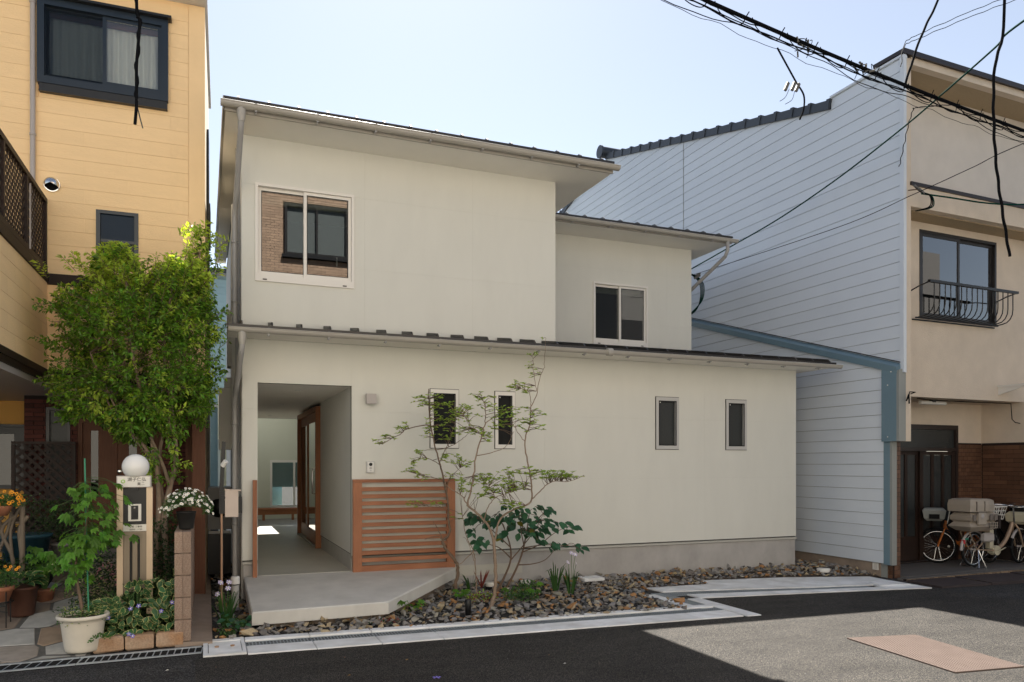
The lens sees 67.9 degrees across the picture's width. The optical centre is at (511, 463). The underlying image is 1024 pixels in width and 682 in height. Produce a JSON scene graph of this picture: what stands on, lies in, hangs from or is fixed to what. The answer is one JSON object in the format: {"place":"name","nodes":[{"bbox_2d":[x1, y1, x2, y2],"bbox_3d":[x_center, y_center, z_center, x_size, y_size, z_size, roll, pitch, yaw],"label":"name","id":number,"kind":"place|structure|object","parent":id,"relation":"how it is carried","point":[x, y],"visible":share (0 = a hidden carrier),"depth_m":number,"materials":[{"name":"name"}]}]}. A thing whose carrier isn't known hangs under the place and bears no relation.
{"place":"outdoors","nodes":[
{"label":"outdoors","id":0,"kind":"place"},
{"bbox_2d":[0,556,116,663],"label":"paved yard","id":1,"kind":"structure","parent":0,"point":[37,635],"depth_m":7.12,"materials":[{"name":"grey stone"}]},
{"bbox_2d":[0,502,29,604],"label":"twig fence","id":2,"kind":"object","parent":1,"relation":"on","point":[9,522],"visible":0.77,"depth_m":7.74,"materials":[{"name":"brown wood"}]},
{"bbox_2d":[0,490,44,515],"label":"potted pansies","id":3,"kind":"object","parent":2,"relation":"on","point":[7,507],"visible":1,"depth_m":7.56,"materials":[{"name":"plant"}]},
{"bbox_2d":[0,565,37,627],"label":"potted marigolds","id":4,"kind":"object","parent":1,"relation":"on","point":[6,589],"visible":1,"depth_m":7.18,"materials":[{"name":"plant"}]},
{"bbox_2d":[0,553,41,596],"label":"shade ferns","id":5,"kind":"object","parent":1,"relation":"on","point":[10,563],"visible":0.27,"depth_m":7.83,"materials":[{"name":"green plant"}]},
{"bbox_2d":[2,570,47,616],"bbox_3d":[-4.851,1.277,7.528,0.449,0.437,0.405,0,0,-22],"label":"potted hosta","id":6,"kind":"object","parent":1,"relation":"on","point":[24,598],"visible":0.76,"depth_m":7.45,"materials":[{"name":"ceramic"}]},
{"bbox_2d":[0,532,52,588],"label":"water tub","id":7,"kind":"object","parent":1,"relation":"on","point":[37,540],"visible":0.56,"depth_m":8.33,"materials":[{"name":"blue plastic"}]},
{"bbox_2d":[25,545,65,601],"bbox_3d":[-4.923,1.152,7.951,0.478,0.605,0.355,0,0,-22],"label":"potted plant","id":8,"kind":"object","parent":1,"relation":"on","point":[47,559],"visible":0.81,"depth_m":7.92,"materials":[{"name":"green plant"}]},
{"bbox_2d":[4,497,108,564],"bbox_3d":[-5.272,0.783,8.782,1.218,0.794,0.818,0,0,-22],"label":"potted azalea","id":9,"kind":"object","parent":1,"relation":"on","point":[54,545],"visible":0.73,"depth_m":8.71,"materials":[{"name":"plant"}]},
{"bbox_2d":[48,548,116,612],"bbox_3d":[-4.064,1.208,7.366,0.768,0.743,0.740,0,0,17],"label":"white edged shrub","id":10,"kind":"object","parent":1,"relation":"on","point":[96,587],"visible":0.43,"depth_m":7.34,"materials":[{"name":"green plant"}]},
{"bbox_2d":[50,458,138,653],"bbox_3d":[-3.744,0.797,6.796,0.603,1.695,0.641,0,0,16],"label":"potted tree","id":11,"kind":"object","parent":1,"relation":"on","point":[83,632],"visible":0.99,"depth_m":6.69,"materials":[{"name":"green plant"}]},
{"bbox_2d":[0,487,1023,681],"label":"road","id":12,"kind":"structure","parent":0,"point":[181,668],"depth_m":7.38,"materials":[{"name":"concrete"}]},
{"bbox_2d":[0,646,202,672],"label":"steel grating","id":13,"kind":"object","parent":12,"relation":"on","point":[87,660],"visible":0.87,"depth_m":6.50,"materials":[{"name":"grey metal"}]},
{"bbox_2d":[0,0,210,593],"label":"yellow house","id":14,"kind":"structure","parent":12,"relation":"on","point":[99,165],"depth_m":9.26,"materials":[{"name":"yellow paint"}]},
{"bbox_2d":[0,424,23,488],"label":"dark window","id":15,"kind":"structure","parent":14,"relation":"in","point":[8,432],"depth_m":10.77,"materials":[{"name":"grey glass"}]},
{"bbox_2d":[0,128,47,271],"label":"balcony lattice","id":16,"kind":"object","parent":14,"relation":"on","point":[27,185],"visible":0.98,"depth_m":7.92,"materials":[{"name":"brown wood"}]},
{"bbox_2d":[11,441,75,548],"bbox_3d":[-6.024,0.495,9.786,0.720,1.570,0.040,0,0,-21],"label":"garden trellis","id":17,"kind":"object","parent":14,"relation":"on","point":[15,465],"visible":0.56,"depth_m":9.78,"materials":[{"name":"brown wood"}]},
{"bbox_2d":[46,407,69,501],"bbox_3d":[-6.032,-0.125,10.115,0.282,1.250,0.106,0,0,-22],"label":"porch window","id":18,"kind":"structure","parent":14,"relation":"in","point":[55,432],"depth_m":10.10,"materials":[{"name":"black glass"}]},
{"bbox_2d":[37,0,171,111],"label":"box window","id":19,"kind":"structure","parent":14,"relation":"in","point":[86,49],"depth_m":9.20,"materials":[{"name":"black glass"}]},
{"bbox_2d":[96,209,137,268],"bbox_3d":[-4.807,-2.708,9.270,0.460,0.715,0.110,0,0,-21],"label":"hung window","id":20,"kind":"structure","parent":14,"relation":"in","point":[110,225],"depth_m":9.24,"materials":[{"name":"black glass"}]},
{"bbox_2d":[78,419,162,542],"bbox_3d":[-5.329,0.260,10.377,1.040,1.720,0.110,0,0,-21],"label":"front door","id":21,"kind":"structure","parent":14,"relation":"in","point":[104,458],"depth_m":10.27,"materials":[{"name":"brown wood"}]},
{"bbox_2d":[207,129,208,231],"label":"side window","id":22,"kind":"structure","parent":14,"relation":"in","point":[207,129],"depth_m":10.45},
{"bbox_2d":[208,203,210,250],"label":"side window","id":23,"kind":"structure","parent":14,"relation":"in","point":[209,203],"depth_m":11.69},
{"bbox_2d":[93,634,124,653],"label":"granite block","id":24,"kind":"structure","parent":12,"relation":"on","point":[114,643],"depth_m":6.74,"materials":[{"name":"brown stone"}]},
{"bbox_2d":[125,631,154,650],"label":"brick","id":25,"kind":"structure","parent":12,"relation":"on","point":[143,640],"depth_m":6.85,"materials":[{"name":"brown brick"}]},
{"bbox_2d":[113,576,173,646],"bbox_3d":[-3.989,1.490,8.311,0.690,0.300,3.200,0,0,-22],"label":"planting bed","id":26,"kind":"object","parent":12,"relation":"on","point":[143,616],"visible":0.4,"depth_m":7.41,"materials":[{"name":"soil"}]},
{"bbox_2d":[95,563,116,598],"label":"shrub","id":27,"kind":"object","parent":26,"relation":"on","point":[115,579],"visible":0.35,"depth_m":7.69,"materials":[{"name":"green plant"}]},
{"bbox_2d":[79,569,174,637],"bbox_3d":[-3.538,1.297,7.154,0.928,0.609,0.777,0,0,-22],"label":"variegated periwinkle","id":28,"kind":"object","parent":26,"relation":"on","point":[130,617],"visible":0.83,"depth_m":6.99,"materials":[{"name":"green plant"}]},
{"bbox_2d":[82,514,177,593],"bbox_3d":[-4.160,0.961,8.352,1.064,0.799,2.008,0,0,-22],"label":"shade shrub","id":29,"kind":"object","parent":26,"relation":"on","point":[160,553],"visible":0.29,"depth_m":8.24,"materials":[{"name":"green plant"}]},
{"bbox_2d":[27,219,233,599],"bbox_3d":[-4.159,-0.645,8.439,2.011,4.296,1.256,0,0,-22],"label":"bushy tree","id":30,"kind":"object","parent":26,"relation":"on","point":[138,412],"visible":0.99,"depth_m":8.24,"materials":[{"name":"green plant"}]},
{"bbox_2d":[116,454,152,631],"bbox_3d":[-3.547,0.749,7.152,0.302,1.683,0.236,0,0,-22],"label":"entry post","id":31,"kind":"object","parent":26,"relation":"on","point":[135,561],"visible":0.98,"depth_m":7.13,"materials":[{"name":"beige concrete"}]},
{"bbox_2d":[156,630,182,646],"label":"granite block","id":32,"kind":"structure","parent":26,"relation":"on","point":[170,638],"depth_m":6.95,"materials":[{"name":"brown stone"}]},
{"bbox_2d":[174,522,212,646],"bbox_3d":[-4.131,1.212,9.979,0.355,1.176,6.400,0,0,-22],"label":"block fence","id":33,"kind":"object","parent":12,"relation":"on","point":[193,617],"visible":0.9,"depth_m":7.02,"materials":[{"name":"concrete"}]},
{"bbox_2d":[158,487,214,528],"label":"potted daisies","id":34,"kind":"object","parent":33,"relation":"on","point":[186,519],"visible":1,"depth_m":7.17,"materials":[{"name":"plant"}]},
{"bbox_2d":[203,637,246,657],"bbox_3d":[-2.634,1.730,6.960,0.360,0.140,0.640,0,0,-22],"label":"drain pit","id":35,"kind":"object","parent":12,"relation":"on","point":[224,647],"visible":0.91,"depth_m":6.90,"materials":[{"name":"concrete"}]},
{"bbox_2d":[210,267,281,529],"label":"blue house","id":36,"kind":"structure","parent":12,"relation":"on","point":[220,282],"depth_m":19.57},
{"bbox_2d":[261,584,444,627],"bbox_3d":[-1.772,1.740,9.110,2.460,0.320,1.780,0,0,-22],"label":"porch footing","id":37,"kind":"object","parent":12,"relation":"on","point":[377,616],"visible":0.06,"depth_m":8.27,"materials":[{"name":"concrete"}]},
{"bbox_2d":[243,567,454,625],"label":"porch slab","id":38,"kind":"structure","parent":37,"relation":"on","point":[273,599],"depth_m":8.68,"materials":[{"name":"concrete"}]},
{"bbox_2d":[252,480,256,577],"bbox_3d":[-3.189,0.803,9.424,0.050,1.207,0.065,0,0,-22],"label":"cedar post","id":39,"kind":"object","parent":38,"relation":"on","point":[254,528],"visible":1,"depth_m":9.40,"materials":[{"name":"beige wood"}]},
{"bbox_2d":[352,479,454,571],"bbox_3d":[-1.434,0.803,10.149,1.385,1.207,0.100,0,0,-22],"label":"slatted screen","id":40,"kind":"object","parent":38,"relation":"on","point":[358,503],"visible":0.91,"depth_m":10.08,"materials":[{"name":"brown wood"}]},
{"bbox_2d":[214,95,842,599],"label":"new house","id":41,"kind":"structure","parent":12,"relation":"on","point":[396,269],"depth_m":10.84,"materials":[{"name":"paint"}]},
{"bbox_2d":[219,377,231,449],"bbox_3d":[-3.983,-0.700,10.632,0.220,1.000,0.300,0,0,-22],"label":"heater box","id":42,"kind":"object","parent":41,"relation":"attached to","point":[225,430],"visible":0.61,"depth_m":10.49,"materials":[{"name":"grey metal"}]},
{"bbox_2d":[224,489,241,516],"bbox_3d":[-3.396,0.471,9.257,0.203,0.338,0.170,0,0,-22],"label":"utility box","id":43,"kind":"object","parent":41,"relation":"attached to","point":[233,504],"visible":1,"depth_m":9.18,"materials":[{"name":"beige plastic"}]},
{"bbox_2d":[258,507,296,520],"bbox_3d":[-6.221,1.252,18.933,1.650,0.304,0.330,0,0,-22],"label":"courtyard bench","id":44,"kind":"object","parent":41,"relation":"on","point":[292,511],"visible":0.59,"depth_m":18.93,"materials":[{"name":"brown wood"}]},
{"bbox_2d":[270,460,296,507],"bbox_3d":[-5.688,0.465,19.817,1.300,1.330,0.290,0,0,-22],"label":"courtyard window","id":45,"kind":"structure","parent":41,"relation":"in","point":[283,473],"depth_m":19.75,"materials":[{"name":"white glass"}]},
{"bbox_2d":[255,182,353,288],"bbox_3d":[-2.671,-2.902,9.800,1.230,1.225,0.226,0,0,-22],"label":"sliding window","id":46,"kind":"structure","parent":41,"relation":"in","point":[347,282],"depth_m":9.73,"materials":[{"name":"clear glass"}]},
{"bbox_2d":[297,406,320,547],"bbox_3d":[-3.737,0.222,13.859,0.149,2.364,2.700,0,0,-22],"label":"entrance door","id":47,"kind":"structure","parent":41,"relation":"in","point":[308,422],"depth_m":13.63,"materials":[{"name":"brown wood"}]},
{"bbox_2d":[366,461,374,472],"bbox_3d":[-1.863,0.040,10.002,0.106,0.150,0.052,0,0,-22],"label":"intercom","id":48,"kind":"object","parent":41,"relation":"attached to","point":[370,466],"visible":1,"depth_m":9.99,"materials":[{"name":"white plastic"}]},
{"bbox_2d":[366,393,376,403],"bbox_3d":[-1.854,-0.855,9.981,0.130,0.130,0.098,0,0,-22],"label":"wall lamp","id":49,"kind":"object","parent":41,"relation":"attached to","point":[371,398],"visible":1,"depth_m":9.94,"materials":[{"name":"white plastic"}]},
{"bbox_2d":[430,388,458,448],"bbox_3d":[-0.938,-0.620,10.436,0.416,0.816,0.106,0,0,-22],"label":"narrow window","id":50,"kind":"structure","parent":41,"relation":"in","point":[451,395],"depth_m":10.41,"materials":[{"name":"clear glass"}]},
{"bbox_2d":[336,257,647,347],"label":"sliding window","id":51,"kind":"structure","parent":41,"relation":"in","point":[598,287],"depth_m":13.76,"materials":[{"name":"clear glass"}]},
{"bbox_2d":[494,391,514,448],"bbox_3d":[-0.112,-0.620,10.769,0.316,0.816,0.106,0,0,-22],"label":"narrow window","id":52,"kind":"structure","parent":41,"relation":"in","point":[501,438],"depth_m":10.74,"materials":[{"name":"white glass"}]},
{"bbox_2d":[655,396,678,449],"bbox_3d":[2.386,-0.630,11.779,0.426,0.816,0.106,0,0,-22],"label":"narrow window","id":53,"kind":"structure","parent":41,"relation":"in","point":[666,408],"depth_m":11.77,"materials":[{"name":"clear glass"}]},
{"bbox_2d":[691,273,704,314],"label":"wire loops","id":54,"kind":"object","parent":41,"relation":"attached to","point":[697,276],"visible":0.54,"depth_m":14.73,"materials":[{"name":"black rubber"}]},
{"bbox_2d":[725,399,746,449],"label":"narrow window","id":55,"kind":"structure","parent":41,"relation":"in","point":[735,410],"depth_m":12.26,"materials":[{"name":"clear glass"}]},
{"bbox_2d":[691,20,1023,269],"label":"service wire","id":56,"kind":"object","parent":41,"relation":"attached to","point":[981,59],"visible":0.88,"depth_m":11.42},
{"bbox_2d":[691,143,1023,275],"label":"service wire","id":57,"kind":"object","parent":41,"relation":"attached to","point":[872,213],"visible":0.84,"depth_m":11.93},
{"bbox_2d":[210,558,876,638],"bbox_3d":[0.481,1.675,12.100,9.857,0.190,6.922,0,0,-22],"label":"gravel bed","id":58,"kind":"object","parent":12,"relation":"on","point":[631,585],"visible":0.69,"depth_m":9.53,"materials":[{"name":"grey gravel"}]},
{"bbox_2d":[208,486,231,573],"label":"gate","id":59,"kind":"structure","parent":58,"relation":"on","point":[213,544],"depth_m":11.25,"materials":[{"name":"grey metal"}]},
{"bbox_2d":[219,441,227,604],"bbox_3d":[-3.184,0.725,8.395,0.096,1.950,0.147,0,0,-22],"label":"meter pole","id":60,"kind":"object","parent":58,"relation":"on","point":[224,463],"visible":0.92,"depth_m":8.39,"materials":[{"name":"grey metal"}]},
{"bbox_2d":[211,580,241,625],"bbox_3d":[-2.953,1.435,7.793,0.338,0.491,0.352,0,0,-2],"label":"iris clump","id":61,"kind":"object","parent":58,"relation":"on","point":[229,609],"visible":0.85,"depth_m":7.78,"materials":[{"name":"green plant"}]},
{"bbox_2d":[220,628,236,637],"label":"ground cover","id":62,"kind":"object","parent":58,"relation":"on","point":[227,633],"visible":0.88,"depth_m":7.36,"materials":[{"name":"green plant"}]},
{"bbox_2d":[216,612,251,631],"bbox_3d":[-2.756,1.588,7.598,0.378,0.184,0.399,0,0,-22],"label":"butterbur","id":63,"kind":"object","parent":58,"relation":"on","point":[242,623],"visible":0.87,"depth_m":7.58,"materials":[{"name":"green plant"}]},
{"bbox_2d":[231,576,239,607],"bbox_3d":[-3.201,1.499,8.791,0.100,0.402,0.100,0,0,-22],"label":"vent pipe","id":64,"kind":"object","parent":58,"relation":"on","point":[235,582],"visible":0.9,"depth_m":8.76,"materials":[{"name":"white plastic"}]},
{"bbox_2d":[368,617,402,623],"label":"ground cover","id":65,"kind":"object","parent":58,"relation":"on","point":[388,619],"visible":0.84,"depth_m":8.00,"materials":[{"name":"green plant"}]},
{"bbox_2d":[396,599,424,610],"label":"geranium","id":66,"kind":"object","parent":58,"relation":"on","point":[418,605],"visible":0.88,"depth_m":8.61,"materials":[{"name":"green plant"}]},
{"bbox_2d":[372,389,473,596],"bbox_3d":[-1.133,0.388,9.614,1.289,2.678,0.714,0,0,-9],"label":"slender tree","id":67,"kind":"object","parent":58,"relation":"on","point":[460,465],"visible":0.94,"depth_m":9.62,"materials":[{"name":"green plant"}]},
{"bbox_2d":[451,589,470,597],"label":"geranium","id":68,"kind":"object","parent":58,"relation":"on","point":[465,592],"visible":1,"depth_m":9.43,"materials":[{"name":"green plant"}]},
{"bbox_2d":[465,599,470,619],"bbox_3d":[-0.478,1.618,8.284,0.068,0.286,0.068,0,0,-22],"label":"spike light","id":69,"kind":"object","parent":58,"relation":"on","point":[467,606],"visible":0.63,"depth_m":8.26,"materials":[{"name":"black plastic"}]},
{"bbox_2d":[462,574,479,588],"bbox_3d":[-0.578,1.550,10.177,0.307,0.240,0.318,0,0,-22],"label":"cordyline","id":70,"kind":"object","parent":58,"relation":"on","point":[468,585],"visible":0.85,"depth_m":10.10,"materials":[{"name":"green plant"}]},
{"bbox_2d":[473,570,489,587],"bbox_3d":[-0.391,1.530,10.139,0.205,0.240,0.154,0,0,-40],"label":"red cordyline","id":71,"kind":"object","parent":58,"relation":"on","point":[483,582],"visible":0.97,"depth_m":10.13,"materials":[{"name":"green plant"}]},
{"bbox_2d":[467,589,502,601],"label":"ground cover","id":72,"kind":"object","parent":58,"relation":"on","point":[481,594],"visible":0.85,"depth_m":9.28,"materials":[{"name":"green plant"}]},
{"bbox_2d":[485,581,493,586],"bbox_3d":[-0.285,1.638,10.368,0.170,0.054,0.170,0,0,-22],"label":"drain disc","id":73,"kind":"object","parent":58,"relation":"on","point":[489,583],"visible":0.76,"depth_m":10.30,"materials":[{"name":"white plastic"}]},
{"bbox_2d":[444,337,584,606],"bbox_3d":[0.066,0.079,9.325,1.880,3.324,0.855,0,0,-22],"label":"slender tree","id":74,"kind":"object","parent":58,"relation":"on","point":[511,488],"visible":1,"depth_m":9.19,"materials":[{"name":"green plant"}]},
{"bbox_2d":[500,581,543,601],"bbox_3d":[0.122,1.566,9.377,0.471,0.222,0.502,0,0,32],"label":"ground cover","id":75,"kind":"object","parent":58,"relation":"on","point":[530,591],"visible":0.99,"depth_m":9.31,"materials":[{"name":"green plant"}]},
{"bbox_2d":[464,505,589,591],"bbox_3d":[0.190,1.124,9.970,1.643,1.207,0.722,0,0,-22],"label":"viburnum shrub","id":76,"kind":"object","parent":58,"relation":"on","point":[472,519],"visible":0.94,"depth_m":9.93,"materials":[{"name":"green plant"}]},
{"bbox_2d":[518,579,542,588],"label":"ground cover","id":77,"kind":"object","parent":58,"relation":"on","point":[533,585],"visible":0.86,"depth_m":10.10,"materials":[{"name":"green plant"}]},
{"bbox_2d":[545,563,564,590],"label":"iris clump","id":78,"kind":"object","parent":58,"relation":"on","point":[554,579],"visible":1,"depth_m":10.01,"materials":[{"name":"green plant"}]},
{"bbox_2d":[561,551,578,593],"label":"iris clump","id":79,"kind":"object","parent":58,"relation":"on","point":[574,580],"visible":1,"depth_m":9.84,"materials":[{"name":"green plant"}]},
{"bbox_2d":[577,575,604,581],"bbox_3d":[1.134,1.649,10.941,0.320,0.042,0.240,0,0,-22],"label":"paving slab","id":80,"kind":"object","parent":58,"relation":"on","point":[591,578],"depth_m":10.87,"materials":[{"name":"concrete"}]},
{"bbox_2d":[245,585,931,654],"bbox_3d":[1.668,1.822,9.189,9.282,0.316,1.750,0,0,-22],"label":"drain channel","id":81,"kind":"object","parent":12,"relation":"on","point":[720,611],"visible":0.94,"depth_m":8.07,"materials":[{"name":"concrete"}]},
{"bbox_2d":[861,580,914,586],"bbox_3d":[5.510,1.810,11.206,0.684,0.132,0.525,0,0,-16],"label":"drain pit cover","id":82,"kind":"object","parent":81,"relation":"in","point":[883,583],"visible":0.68,"depth_m":11.11,"materials":[{"name":"concrete"}]},
{"bbox_2d":[559,48,1023,578],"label":"corner house","id":83,"kind":"structure","parent":12,"relation":"on","point":[878,470],"depth_m":13.15,"materials":[{"name":"grey"}]},
{"bbox_2d":[900,424,957,563],"bbox_3d":[7.215,0.530,13.486,1.960,2.460,0.085,0,0,-24],"label":"front door","id":84,"kind":"structure","parent":83,"relation":"in","point":[928,474],"depth_m":13.53,"materials":[{"name":"brown metal"}]},
{"bbox_2d":[900,0,998,65],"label":"overhead wire","id":85,"kind":"object","parent":83,"relation":"attached to","point":[943,23],"visible":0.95,"depth_m":12.63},
{"bbox_2d":[900,0,1014,66],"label":"overhead wire","id":86,"kind":"object","parent":83,"relation":"attached to","point":[950,25],"visible":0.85,"depth_m":12.69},
{"bbox_2d":[919,229,996,324],"bbox_3d":[7.523,-3.115,12.876,1.910,1.460,0.120,0,0,-24],"label":"balcony window","id":87,"kind":"structure","parent":83,"relation":"in","point":[942,256],"depth_m":12.83,"materials":[{"name":"grey glass"}]},
{"bbox_2d":[911,279,1018,328],"bbox_3d":[7.500,-2.630,12.594,2.160,0.570,0.403,0,0,-24],"label":"balcony grille","id":88,"kind":"object","parent":83,"relation":"attached to","point":[982,288],"visible":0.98,"depth_m":12.52,"materials":[{"name":"black metal"}]},
{"bbox_2d":[908,184,1023,211],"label":"facade wires","id":89,"kind":"object","parent":83,"relation":"attached to","point":[916,187],"visible":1,"depth_m":11.63,"materials":[{"name":"black rubber"}]},
{"bbox_2d":[917,398,1019,423],"bbox_3d":[7.835,-0.906,13.166,2.431,0.387,0.243,0,0,-20],"label":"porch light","id":90,"kind":"object","parent":83,"relation":"attached to","point":[934,402],"visible":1,"depth_m":13.05,"materials":[{"name":"metal"}]},
{"bbox_2d":[907,577,990,588],"bbox_3d":[6.504,1.768,11.332,1.050,0.040,0.660,0,0,-22],"label":"iron plate","id":91,"kind":"object","parent":12,"relation":"on","point":[949,582],"visible":1,"depth_m":11.23,"materials":[{"name":"black metal"}]},
{"bbox_2d":[903,568,1023,580],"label":"porch step","id":92,"kind":"object","parent":12,"relation":"on","point":[972,573],"visible":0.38,"depth_m":12.08,"materials":[{"name":"concrete"}]},
{"bbox_2d":[955,573,1023,584],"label":"iron plate","id":93,"kind":"object","parent":12,"relation":"on","point":[1001,578],"visible":0.91,"depth_m":11.63,"materials":[{"name":"black metal"}]},
{"bbox_2d":[195,589,1023,681],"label":"fresh asphalt","id":94,"kind":"structure","parent":0,"point":[794,637],"depth_m":6.96,"materials":[{"name":"black asphalt"}]},
{"bbox_2d":[847,634,1023,672],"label":"plate","id":95,"kind":"object","parent":94,"relation":"on","point":[940,655],"visible":1,"depth_m":6.93,"materials":[{"name":"pink metal"}]},
{"bbox_2d":[208,0,1023,451],"label":"sky","id":96,"kind":"structure","parent":0,"point":[575,77],"materials":[{"name":"blue"}]},
{"bbox_2d":[647,576,884,592],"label":"concrete path","id":97,"kind":"structure","parent":0,"point":[767,583],"depth_m":11.05,"materials":[{"name":"grey concrete"}]},
{"bbox_2d":[817,568,829,572],"bbox_3d":[4.898,1.668,11.955,0.200,0.054,0.200,0,0,-22],"label":"drain disc","id":98,"kind":"object","parent":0,"point":[825,570],"visible":0.99,"depth_m":11.88,"materials":[{"name":"white plastic"}]},
{"bbox_2d":[661,0,1023,144],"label":"cable bundle","id":99,"kind":"object","parent":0,"point":[808,46],"visible":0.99,"depth_m":9.08,"materials":[{"name":"black rubber"}]},
{"bbox_2d":[133,0,142,127],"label":"hanging cable","id":100,"kind":"object","parent":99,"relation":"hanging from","point":[138,36],"visible":1,"depth_m":5.39,"materials":[{"name":"black rubber"}]},
{"bbox_2d":[903,0,938,87],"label":"drop cable","id":101,"kind":"object","parent":99,"relation":"attached to","point":[920,38],"visible":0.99,"depth_m":9.90,"materials":[{"name":"black rubber"}]},
{"bbox_2d":[898,105,949,166],"bbox_3d":[5.849,-4.656,10.693,0.734,0.919,0.311,0,0,27],"label":"drop wire","id":102,"kind":"object","parent":99,"relation":"hanging from","point":[908,127],"visible":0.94,"depth_m":10.77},
{"bbox_2d":[897,558,1023,580],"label":"tiled porch floor","id":103,"kind":"structure","parent":0,"point":[926,569],"depth_m":12.81,"materials":[{"name":"tile"}]},
{"bbox_2d":[922,507,989,562],"bbox_3d":[7.951,1.250,13.659,1.562,0.991,0.786,0,0,-40],"label":"bicycle","id":104,"kind":"object","parent":103,"relation":"on","point":[934,514],"visible":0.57,"depth_m":13.34,"materials":[{"name":"metal"}]},
{"bbox_2d":[947,498,1023,567],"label":"bicycle","id":105,"kind":"object","parent":103,"relation":"on","point":[973,516],"visible":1,"depth_m":12.84,"materials":[{"name":"metal"}]},
{"bbox_2d":[978,505,1016,562],"bbox_3d":[8.914,1.230,13.646,1.646,1.031,0.560,0,0,-22],"label":"bicycle","id":106,"kind":"object","parent":103,"relation":"on","point":[997,537],"visible":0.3,"depth_m":13.40,"materials":[{"name":"metal"}]},
{"bbox_2d":[991,0,1010,256],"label":"hanging cable","id":107,"kind":"object","parent":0,"point":[994,129],"visible":1,"depth_m":6.54,"materials":[{"name":"black rubber"}]},
{"bbox_2d":[1010,571,1023,574],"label":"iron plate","id":108,"kind":"object","parent":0,"point":[1020,572],"visible":0.5,"depth_m":12.24,"materials":[{"name":"grey metal"}]}
]}

